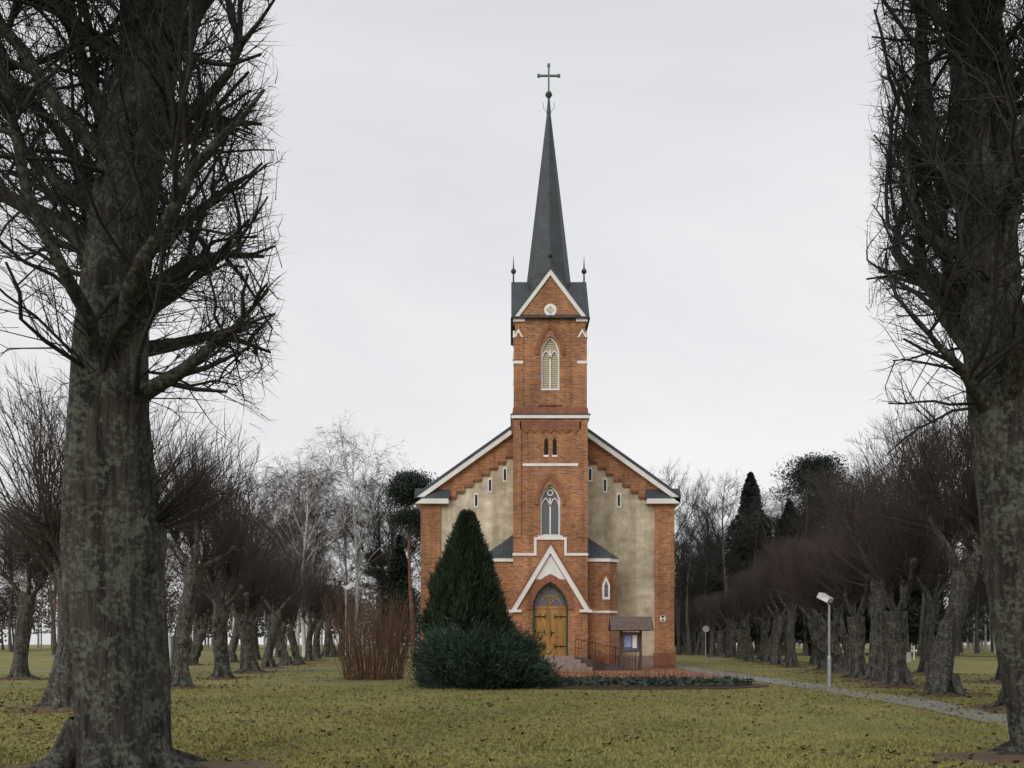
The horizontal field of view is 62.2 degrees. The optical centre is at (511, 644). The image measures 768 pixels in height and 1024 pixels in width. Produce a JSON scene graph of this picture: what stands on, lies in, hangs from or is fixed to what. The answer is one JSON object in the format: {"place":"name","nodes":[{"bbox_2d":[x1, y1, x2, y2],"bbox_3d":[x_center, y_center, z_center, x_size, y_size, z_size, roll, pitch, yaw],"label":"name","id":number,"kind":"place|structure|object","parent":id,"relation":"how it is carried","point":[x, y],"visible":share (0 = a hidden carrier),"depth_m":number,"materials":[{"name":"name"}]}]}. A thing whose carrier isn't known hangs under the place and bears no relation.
{"place":"outdoors","nodes":[
{"label":"outdoors","id":0,"kind":"place"},
{"bbox_2d":[0,645,1023,767],"bbox_3d":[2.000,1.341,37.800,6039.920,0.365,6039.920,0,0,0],"label":"ground","id":1,"kind":"structure","parent":0,"point":[39,659],"depth_m":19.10,"materials":[{"name":"green plant"}]},
{"bbox_2d":[0,567,34,651],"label":"bare tree","id":2,"kind":"object","parent":1,"relation":"on","point":[9,627],"visible":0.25,"depth_m":140.03,"materials":[{"name":"grey plant"}]},
{"bbox_2d":[0,584,35,649],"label":"bare tree","id":3,"kind":"object","parent":1,"relation":"on","point":[12,614],"visible":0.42,"depth_m":201.25,"materials":[{"name":"grey plant"}]},
{"bbox_2d":[0,477,41,598],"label":"birch tree","id":4,"kind":"object","parent":1,"relation":"on","point":[19,582],"visible":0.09,"depth_m":108.02,"materials":[{"name":"grey plant"}]},
{"bbox_2d":[0,495,55,678],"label":"pollard tree","id":5,"kind":"object","parent":1,"relation":"on","point":[23,631],"visible":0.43,"depth_m":32.68,"materials":[{"name":"brown plant"}]},
{"bbox_2d":[0,513,57,654],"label":"bare tree","id":6,"kind":"object","parent":1,"relation":"on","point":[53,627],"visible":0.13,"depth_m":99.07,"materials":[{"name":"grey plant"}]},
{"bbox_2d":[0,341,230,709],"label":"pollard tree","id":7,"kind":"object","parent":1,"relation":"on","point":[58,692],"visible":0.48,"depth_m":17.16,"materials":[{"name":"brown plant"}]},
{"bbox_2d":[0,0,296,767],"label":"tree","id":8,"kind":"object","parent":1,"relation":"on","point":[115,519],"visible":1,"depth_m":8.62,"materials":[{"name":"brown plant"}]},
{"bbox_2d":[165,534,202,669],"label":"pollard tree","id":9,"kind":"object","parent":1,"relation":"on","point":[167,583],"visible":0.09,"depth_m":47.52,"materials":[{"name":"brown plant"}]},
{"bbox_2d":[166,477,228,641],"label":"bare tree","id":10,"kind":"object","parent":1,"relation":"on","point":[194,628],"visible":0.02,"depth_m":87.65,"materials":[{"name":"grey plant"}]},
{"bbox_2d":[166,563,231,664],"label":"pollard tree","id":11,"kind":"object","parent":1,"relation":"on","point":[203,607],"visible":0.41,"depth_m":54.22,"materials":[{"name":"brown plant"}]},
{"bbox_2d":[150,416,262,687],"bbox_3d":[-10.164,-2.254,26.062,4.399,7.820,6.442,1,-3,-22],"label":"pollard tree","id":12,"kind":"object","parent":1,"relation":"on","point":[182,647],"visible":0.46,"depth_m":25.68,"materials":[{"name":"brown plant"}]},
{"bbox_2d":[160,467,302,678],"bbox_3d":[-11.215,-2.433,33.169,4.806,8.270,6.447,3,1,7],"label":"pollard tree","id":13,"kind":"object","parent":1,"relation":"on","point":[222,667],"visible":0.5,"depth_m":32.68,"materials":[{"name":"brown plant"}]},
{"bbox_2d":[214,556,262,661],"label":"pollard tree","id":14,"kind":"object","parent":1,"relation":"on","point":[233,644],"visible":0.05,"depth_m":61.50,"materials":[{"name":"brown plant"}]},
{"bbox_2d":[220,588,266,659],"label":"pollard tree","id":15,"kind":"object","parent":1,"relation":"on","point":[256,648],"visible":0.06,"depth_m":69.11,"materials":[{"name":"brown plant"}]},
{"bbox_2d":[202,521,300,673],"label":"pollard tree","id":16,"kind":"object","parent":1,"relation":"on","point":[248,594],"visible":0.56,"depth_m":40.09,"materials":[{"name":"brown plant"}]},
{"bbox_2d":[180,497,326,614],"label":"bare tree","id":17,"kind":"object","parent":1,"relation":"on","point":[275,532],"visible":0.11,"depth_m":85.80,"materials":[{"name":"grey plant"}]},
{"bbox_2d":[218,544,314,667],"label":"pollard tree","id":18,"kind":"object","parent":1,"relation":"on","point":[276,623],"visible":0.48,"depth_m":46.83,"materials":[{"name":"brown plant"}]},
{"bbox_2d":[211,454,321,619],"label":"bare tree","id":19,"kind":"object","parent":1,"relation":"on","point":[274,508],"visible":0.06,"depth_m":92.41,"materials":[{"name":"grey plant"}]},
{"bbox_2d":[220,463,340,655],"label":"birch tree","id":20,"kind":"object","parent":1,"relation":"on","point":[281,514],"visible":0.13,"depth_m":99.56,"materials":[{"name":"grey plant"}]},
{"bbox_2d":[255,556,330,665],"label":"pollard tree","id":21,"kind":"object","parent":1,"relation":"on","point":[285,658],"visible":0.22,"depth_m":52.43,"materials":[{"name":"brown plant"}]},
{"bbox_2d":[269,574,328,664],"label":"pollard tree","id":22,"kind":"object","parent":1,"relation":"on","point":[294,649],"visible":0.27,"depth_m":58.48,"materials":[{"name":"brown plant"}]},
{"bbox_2d":[242,448,364,652],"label":"birch tree","id":23,"kind":"object","parent":1,"relation":"on","point":[298,625],"visible":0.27,"depth_m":94.50,"materials":[{"name":"grey plant"}]},
{"bbox_2d":[234,455,377,656],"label":"birch tree","id":24,"kind":"object","parent":1,"relation":"on","point":[305,540],"visible":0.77,"depth_m":83.74,"materials":[{"name":"grey plant"}]},
{"bbox_2d":[241,444,370,637],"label":"birch tree","id":25,"kind":"object","parent":1,"relation":"on","point":[302,513],"visible":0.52,"depth_m":90.58,"materials":[{"name":"grey plant"}]},
{"bbox_2d":[277,504,342,650],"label":"bare tree","id":26,"kind":"object","parent":1,"relation":"on","point":[318,552],"visible":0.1,"depth_m":104.04,"materials":[{"name":"grey plant"}]},
{"bbox_2d":[284,558,342,660],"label":"pollard tree","id":27,"kind":"object","parent":1,"relation":"on","point":[308,643],"visible":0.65,"depth_m":64.74,"materials":[{"name":"brown plant"}]},
{"bbox_2d":[303,584,343,658],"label":"pollard tree","id":28,"kind":"object","parent":1,"relation":"on","point":[316,651],"visible":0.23,"depth_m":71.26,"materials":[{"name":"brown plant"}]},
{"bbox_2d":[321,584,349,656],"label":"pollard tree","id":29,"kind":"object","parent":1,"relation":"on","point":[325,652],"visible":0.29,"depth_m":77.71,"materials":[{"name":"brown plant"}]},
{"bbox_2d":[299,525,371,638],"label":"birch tree","id":30,"kind":"object","parent":1,"relation":"on","point":[332,563],"visible":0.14,"depth_m":150.84,"materials":[{"name":"grey plant"}]},
{"bbox_2d":[312,596,359,656],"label":"pollard tree","id":31,"kind":"object","parent":1,"relation":"on","point":[332,647],"visible":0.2,"depth_m":85.14,"materials":[{"name":"brown plant"}]},
{"bbox_2d":[258,492,420,650],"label":"birch tree","id":32,"kind":"object","parent":1,"relation":"on","point":[346,580],"visible":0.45,"depth_m":97.36,"materials":[{"name":"white plant"}]},
{"bbox_2d":[330,588,363,655],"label":"pollard tree","id":33,"kind":"object","parent":1,"relation":"on","point":[349,595],"visible":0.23,"depth_m":92.54,"materials":[{"name":"brown plant"}]},
{"bbox_2d":[283,410,415,655],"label":"birch tree","id":34,"kind":"object","parent":1,"relation":"on","point":[357,559],"visible":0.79,"depth_m":91.72,"materials":[{"name":"grey plant"}]},
{"bbox_2d":[330,483,411,653],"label":"bare tree","id":35,"kind":"object","parent":1,"relation":"on","point":[379,573],"visible":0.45,"depth_m":97.53,"materials":[{"name":"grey plant"}]},
{"bbox_2d":[354,552,387,640],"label":"pine tree","id":36,"kind":"object","parent":1,"relation":"on","point":[367,585],"visible":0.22,"depth_m":210.28,"materials":[{"name":"green plant"}]},
{"bbox_2d":[328,478,414,585],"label":"bare tree","id":37,"kind":"object","parent":1,"relation":"on","point":[380,539],"visible":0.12,"depth_m":104.63,"materials":[{"name":"grey plant"}]},
{"bbox_2d":[320,583,428,680],"bbox_3d":[-5.263,-0.594,32.457,4.182,3.980,4.075,0,0,21],"label":"bare shrub","id":38,"kind":"object","parent":1,"relation":"on","point":[376,673],"visible":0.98,"depth_m":31.89,"materials":[{"name":"brown plant"}]},
{"bbox_2d":[330,464,419,654],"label":"bare tree","id":39,"kind":"object","parent":1,"relation":"on","point":[376,525],"visible":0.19,"depth_m":108.39,"materials":[{"name":"grey plant"}]},
{"bbox_2d":[354,502,420,656],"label":"bare tree","id":40,"kind":"object","parent":1,"relation":"on","point":[392,545],"visible":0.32,"depth_m":88.06,"materials":[{"name":"grey plant"}]},
{"bbox_2d":[368,534,420,657],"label":"spruce tree","id":41,"kind":"object","parent":1,"relation":"on","point":[397,570],"visible":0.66,"depth_m":83.54,"materials":[{"name":"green plant"}]},
{"bbox_2d":[368,466,437,654],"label":"pine tree","id":42,"kind":"object","parent":1,"relation":"on","point":[402,488],"visible":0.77,"depth_m":80.20,"materials":[{"name":"green plant"}]},
{"bbox_2d":[407,509,525,675],"bbox_3d":[-1.374,-1.564,28.503,4.217,6.008,4.069,0,0,0],"label":"thuja tree","id":43,"kind":"object","parent":1,"relation":"on","point":[463,586],"visible":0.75,"depth_m":27.86,"materials":[{"name":"green plant"}]},
{"bbox_2d":[401,600,574,690],"bbox_3d":[-0.758,0.093,25.903,5.456,2.841,4.413,0,0,0],"label":"juniper bush","id":44,"kind":"object","parent":1,"relation":"on","point":[451,658],"visible":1,"depth_m":25.08,"materials":[{"name":"green plant"}]},
{"bbox_2d":[8,589,987,650],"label":"treeline trunks","id":45,"kind":"object","parent":1,"relation":"on","point":[982,646],"visible":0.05,"depth_m":215.63,"materials":[{"name":"plant"}]},
{"bbox_2d":[0,550,989,643],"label":"distant tree line","id":46,"kind":"object","parent":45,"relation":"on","point":[39,615],"visible":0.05,"depth_m":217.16,"materials":[{"name":"plant"}]},
{"bbox_2d":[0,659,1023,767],"bbox_3d":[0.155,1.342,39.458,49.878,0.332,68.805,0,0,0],"label":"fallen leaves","id":47,"kind":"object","parent":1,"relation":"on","point":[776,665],"visible":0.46,"depth_m":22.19,"materials":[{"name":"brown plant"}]},
{"bbox_2d":[0,654,1023,767],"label":"leaf mounds","id":48,"kind":"object","parent":1,"relation":"on","point":[990,757],"visible":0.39,"depth_m":11.14,"materials":[{"name":"brown plant"}]},
{"bbox_2d":[168,626,916,666],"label":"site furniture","id":49,"kind":"object","parent":1,"relation":"on","point":[705,630],"visible":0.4,"depth_m":68.23,"materials":[{"name":"metal"}]},
{"bbox_2d":[414,63,680,670],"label":"church","id":50,"kind":"structure","parent":1,"relation":"on","point":[574,513],"depth_m":45.05,"materials":[{"name":"brick"}]},
{"bbox_2d":[551,675,754,685],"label":"plant bed leaves","id":51,"kind":"object","parent":1,"relation":"on","point":[655,682],"visible":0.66,"depth_m":25.93,"materials":[{"name":"green plant"}]},
{"bbox_2d":[642,459,721,652],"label":"bare tree","id":52,"kind":"object","parent":1,"relation":"on","point":[686,513],"visible":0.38,"depth_m":103.78,"materials":[{"name":"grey plant"}]},
{"bbox_2d":[674,607,703,654],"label":"pollard tree","id":53,"kind":"object","parent":1,"relation":"on","point":[692,632],"visible":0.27,"depth_m":109.42,"materials":[{"name":"brown plant"}]},
{"bbox_2d":[681,602,704,654],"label":"pollard tree","id":54,"kind":"object","parent":1,"relation":"on","point":[697,651],"visible":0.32,"depth_m":103.66,"materials":[{"name":"brown plant"}]},
{"bbox_2d":[688,597,711,654],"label":"pollard tree","id":55,"kind":"object","parent":1,"relation":"on","point":[702,634],"visible":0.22,"depth_m":97.49,"materials":[{"name":"brown plant"}]},
{"bbox_2d":[674,525,729,654],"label":"bare tree","id":56,"kind":"object","parent":1,"relation":"on","point":[679,634],"visible":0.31,"depth_m":106.27,"materials":[{"name":"grey plant"}]},
{"bbox_2d":[685,593,725,656],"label":"pollard tree","id":57,"kind":"object","parent":1,"relation":"on","point":[712,642],"visible":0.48,"depth_m":91.81,"materials":[{"name":"brown plant"}]},
{"bbox_2d":[674,525,750,654],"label":"bare tree","id":58,"kind":"object","parent":1,"relation":"on","point":[685,548],"visible":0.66,"depth_m":98.86,"materials":[{"name":"brown plant"}]},
{"bbox_2d":[696,596,734,656],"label":"pollard tree","id":59,"kind":"object","parent":1,"relation":"on","point":[720,643],"visible":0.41,"depth_m":85.36,"materials":[{"name":"brown plant"}]},
{"bbox_2d":[674,491,759,653],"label":"bare tree","id":60,"kind":"object","parent":1,"relation":"on","point":[711,593],"visible":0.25,"depth_m":107.35,"materials":[{"name":"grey plant"}]},
{"bbox_2d":[703,593,756,657],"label":"pollard tree","id":61,"kind":"object","parent":1,"relation":"on","point":[732,650],"visible":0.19,"depth_m":79.73,"materials":[{"name":"brown plant"}]},
{"bbox_2d":[702,590,760,658],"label":"pollard tree","id":62,"kind":"object","parent":1,"relation":"on","point":[741,643],"visible":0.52,"depth_m":73.69,"materials":[{"name":"brown plant"}]},
{"bbox_2d":[719,569,761,660],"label":"pollard tree","id":63,"kind":"object","parent":1,"relation":"on","point":[749,656],"visible":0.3,"depth_m":68.12,"materials":[{"name":"brown plant"}]},
{"bbox_2d":[674,467,807,654],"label":"bare tree","id":64,"kind":"object","parent":1,"relation":"on","point":[727,639],"visible":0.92,"depth_m":90.75,"materials":[{"name":"grey plant"}]},
{"bbox_2d":[690,471,800,642],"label":"spruce tree","id":65,"kind":"object","parent":1,"relation":"on","point":[747,492],"visible":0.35,"depth_m":103.99,"materials":[{"name":"green plant"}]},
{"bbox_2d":[696,489,800,655],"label":"bare tree","id":66,"kind":"object","parent":1,"relation":"on","point":[754,545],"visible":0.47,"depth_m":98.05,"materials":[{"name":"brown plant"}]},
{"bbox_2d":[721,574,780,661],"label":"pollard tree","id":67,"kind":"object","parent":1,"relation":"on","point":[764,638],"visible":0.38,"depth_m":63.89,"materials":[{"name":"brown plant"}]},
{"bbox_2d":[740,564,797,661],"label":"pollard tree","id":68,"kind":"object","parent":1,"relation":"on","point":[766,657],"visible":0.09,"depth_m":59.33,"materials":[{"name":"brown plant"}]},
{"bbox_2d":[735,552,804,664],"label":"pollard tree","id":69,"kind":"object","parent":1,"relation":"on","point":[775,658],"visible":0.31,"depth_m":54.50,"materials":[{"name":"brown plant"}]},
{"bbox_2d":[724,473,822,655],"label":"birch tree","id":70,"kind":"object","parent":1,"relation":"on","point":[781,644],"visible":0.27,"depth_m":102.08,"materials":[{"name":"plant"}]},
{"bbox_2d":[753,574,801,660],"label":"pollard tree","id":71,"kind":"object","parent":1,"relation":"on","point":[784,639],"visible":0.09,"depth_m":60.38,"materials":[{"name":"brown plant"}]},
{"bbox_2d":[744,535,815,666],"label":"pollard tree","id":72,"kind":"object","parent":1,"relation":"on","point":[791,659],"visible":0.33,"depth_m":48.55,"materials":[{"name":"brown plant"}]},
{"bbox_2d":[737,460,833,655],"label":"bare tree","id":73,"kind":"object","parent":1,"relation":"on","point":[805,649],"visible":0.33,"depth_m":94.27,"materials":[{"name":"brown plant"}]},
{"bbox_2d":[737,497,843,645],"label":"spruce tree","id":74,"kind":"object","parent":1,"relation":"on","point":[797,625],"visible":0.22,"depth_m":96.77,"materials":[{"name":"green plant"}]},
{"bbox_2d":[764,528,849,670],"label":"pollard tree","id":75,"kind":"object","parent":1,"relation":"on","point":[814,623],"visible":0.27,"depth_m":42.51,"materials":[{"name":"brown plant"}]},
{"bbox_2d":[799,600,821,664],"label":"pollard tree","id":76,"kind":"object","parent":1,"relation":"on","point":[813,659],"depth_m":54.16,"materials":[{"name":"brown plant"}]},
{"bbox_2d":[759,449,863,654],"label":"pine tree","id":77,"kind":"object","parent":1,"relation":"on","point":[801,465],"visible":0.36,"depth_m":104.39,"materials":[{"name":"green plant"}]},
{"bbox_2d":[817,592,832,685],"bbox_3d":[10.011,-0.106,27.089,0.406,3.092,0.400,0,0,45],"label":"lamp","id":78,"kind":"object","parent":1,"relation":"on","point":[826,598],"visible":0.91,"depth_m":26.96,"materials":[{"name":"white metal"}]},
{"bbox_2d":[777,533,875,671],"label":"pollard tree","id":79,"kind":"object","parent":1,"relation":"on","point":[839,663],"visible":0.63,"depth_m":38.13,"materials":[{"name":"brown plant"}]},
{"bbox_2d":[790,473,884,610],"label":"bare tree","id":80,"kind":"object","parent":1,"relation":"on","point":[824,514],"visible":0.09,"depth_m":76.19,"materials":[{"name":"brown plant"}]},
{"bbox_2d":[822,544,870,662],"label":"pollard tree","id":81,"kind":"object","parent":1,"relation":"on","point":[843,634],"visible":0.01,"depth_m":48.03,"materials":[{"name":"brown plant"}]},
{"bbox_2d":[809,456,899,619],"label":"bare tree","id":82,"kind":"object","parent":1,"relation":"on","point":[850,495],"visible":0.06,"depth_m":78.82,"materials":[{"name":"brown plant"}]},
{"bbox_2d":[792,479,936,677],"bbox_3d":[14.001,-2.342,34.111,4.353,7.946,6.287,2,-2,2],"label":"pollard tree","id":83,"kind":"object","parent":1,"relation":"on","point":[857,663],"visible":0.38,"depth_m":33.80,"materials":[{"name":"brown plant"}]},
{"bbox_2d":[778,456,963,680],"bbox_3d":[13.059,-2.389,30.338,5.054,8.075,5.490,1,1,-14],"label":"pollard tree","id":84,"kind":"object","parent":1,"relation":"on","point":[875,666],"visible":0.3,"depth_m":30.34,"materials":[{"name":"brown plant"}]},
{"bbox_2d":[843,586,920,643],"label":"spruce tree","id":85,"kind":"object","parent":1,"relation":"on","point":[915,620],"visible":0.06,"depth_m":107.47,"materials":[{"name":"green plant"}]},
{"bbox_2d":[799,406,967,651],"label":"bare tree","id":86,"kind":"object","parent":1,"relation":"on","point":[901,592],"visible":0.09,"depth_m":74.76,"materials":[{"name":"brown plant"}]},
{"bbox_2d":[812,434,983,686],"bbox_3d":[12.150,-2.275,26.414,4.430,7.806,6.530,1,2,4],"label":"pollard tree","id":87,"kind":"object","parent":1,"relation":"on","point":[896,669],"visible":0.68,"depth_m":26.14,"materials":[{"name":"brown plant"}]},
{"bbox_2d":[834,387,981,696],"bbox_3d":[11.374,-2.202,21.902,5.159,7.738,6.170,1,1,7],"label":"pollard tree","id":88,"kind":"object","parent":1,"relation":"on","point":[941,678],"visible":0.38,"depth_m":22.01,"materials":[{"name":"brown plant"}]},
{"bbox_2d":[908,571,946,642],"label":"spruce tree","id":89,"kind":"object","parent":1,"relation":"on","point":[915,596],"visible":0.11,"depth_m":116.14,"materials":[{"name":"green plant"}]},
{"bbox_2d":[878,508,981,673],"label":"pollard tree","id":90,"kind":"object","parent":1,"relation":"on","point":[932,606],"visible":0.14,"depth_m":35.47,"materials":[{"name":"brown plant"}]},
{"bbox_2d":[858,0,1023,754],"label":"tree","id":91,"kind":"object","parent":1,"relation":"on","point":[970,169],"visible":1,"depth_m":10.22,"materials":[{"name":"brown plant"}]},
{"bbox_2d":[917,499,964,655],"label":"bare tree","id":92,"kind":"object","parent":1,"relation":"on","point":[921,620],"visible":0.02,"depth_m":92.61,"materials":[{"name":"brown plant"}]},
{"bbox_2d":[912,547,987,654],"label":"bare tree","id":93,"kind":"object","parent":1,"relation":"on","point":[957,644],"visible":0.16,"depth_m":100.62,"materials":[{"name":"brown plant"}]},
{"bbox_2d":[897,381,1004,709],"bbox_3d":[10.550,-1.751,17.622,4.811,6.784,6.145,2,-2,19],"label":"pollard tree","id":94,"kind":"object","parent":1,"relation":"on","point":[968,513],"visible":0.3,"depth_m":17.31,"materials":[{"name":"brown plant"}]},
{"bbox_2d":[946,548,988,652],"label":"bare tree","id":95,"kind":"object","parent":1,"relation":"on","point":[976,629],"visible":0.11,"depth_m":117.81,"materials":[{"name":"brown plant"}]},
{"bbox_2d":[938,509,999,680],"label":"pollard tree","id":96,"kind":"object","parent":1,"relation":"on","point":[980,570],"visible":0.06,"depth_m":30.33,"materials":[{"name":"brown plant"}]},
{"bbox_2d":[0,0,1023,644],"label":"sky","id":97,"kind":"structure","parent":0,"point":[713,157],"materials":[{"name":"white"}]},
{"bbox_2d":[509,668,769,689],"bbox_3d":[3.197,1.390,36.100,11.406,0.300,22.800,0,0,0],"label":"flower bed","id":98,"kind":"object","parent":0,"point":[664,687],"visible":0.3,"depth_m":25.87,"materials":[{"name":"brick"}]},
{"bbox_2d":[608,617,653,669],"bbox_3d":[6.050,0.065,43.261,2.160,2.950,1.442,0,0,0],"label":"noticeboard","id":99,"kind":"object","parent":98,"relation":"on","point":[630,641],"visible":0.89,"depth_m":43.14,"materials":[{"name":"brown wood"}]},
{"bbox_2d":[544,662,755,686],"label":"plant bed stalks","id":100,"kind":"object","parent":98,"relation":"on","point":[612,675],"visible":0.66,"depth_m":26.63,"materials":[{"name":"brown plant"}]},
{"bbox_2d":[676,664,1007,726],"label":"path","id":101,"kind":"structure","parent":0,"point":[808,685],"depth_m":20.74,"materials":[{"name":"grey gravel"}]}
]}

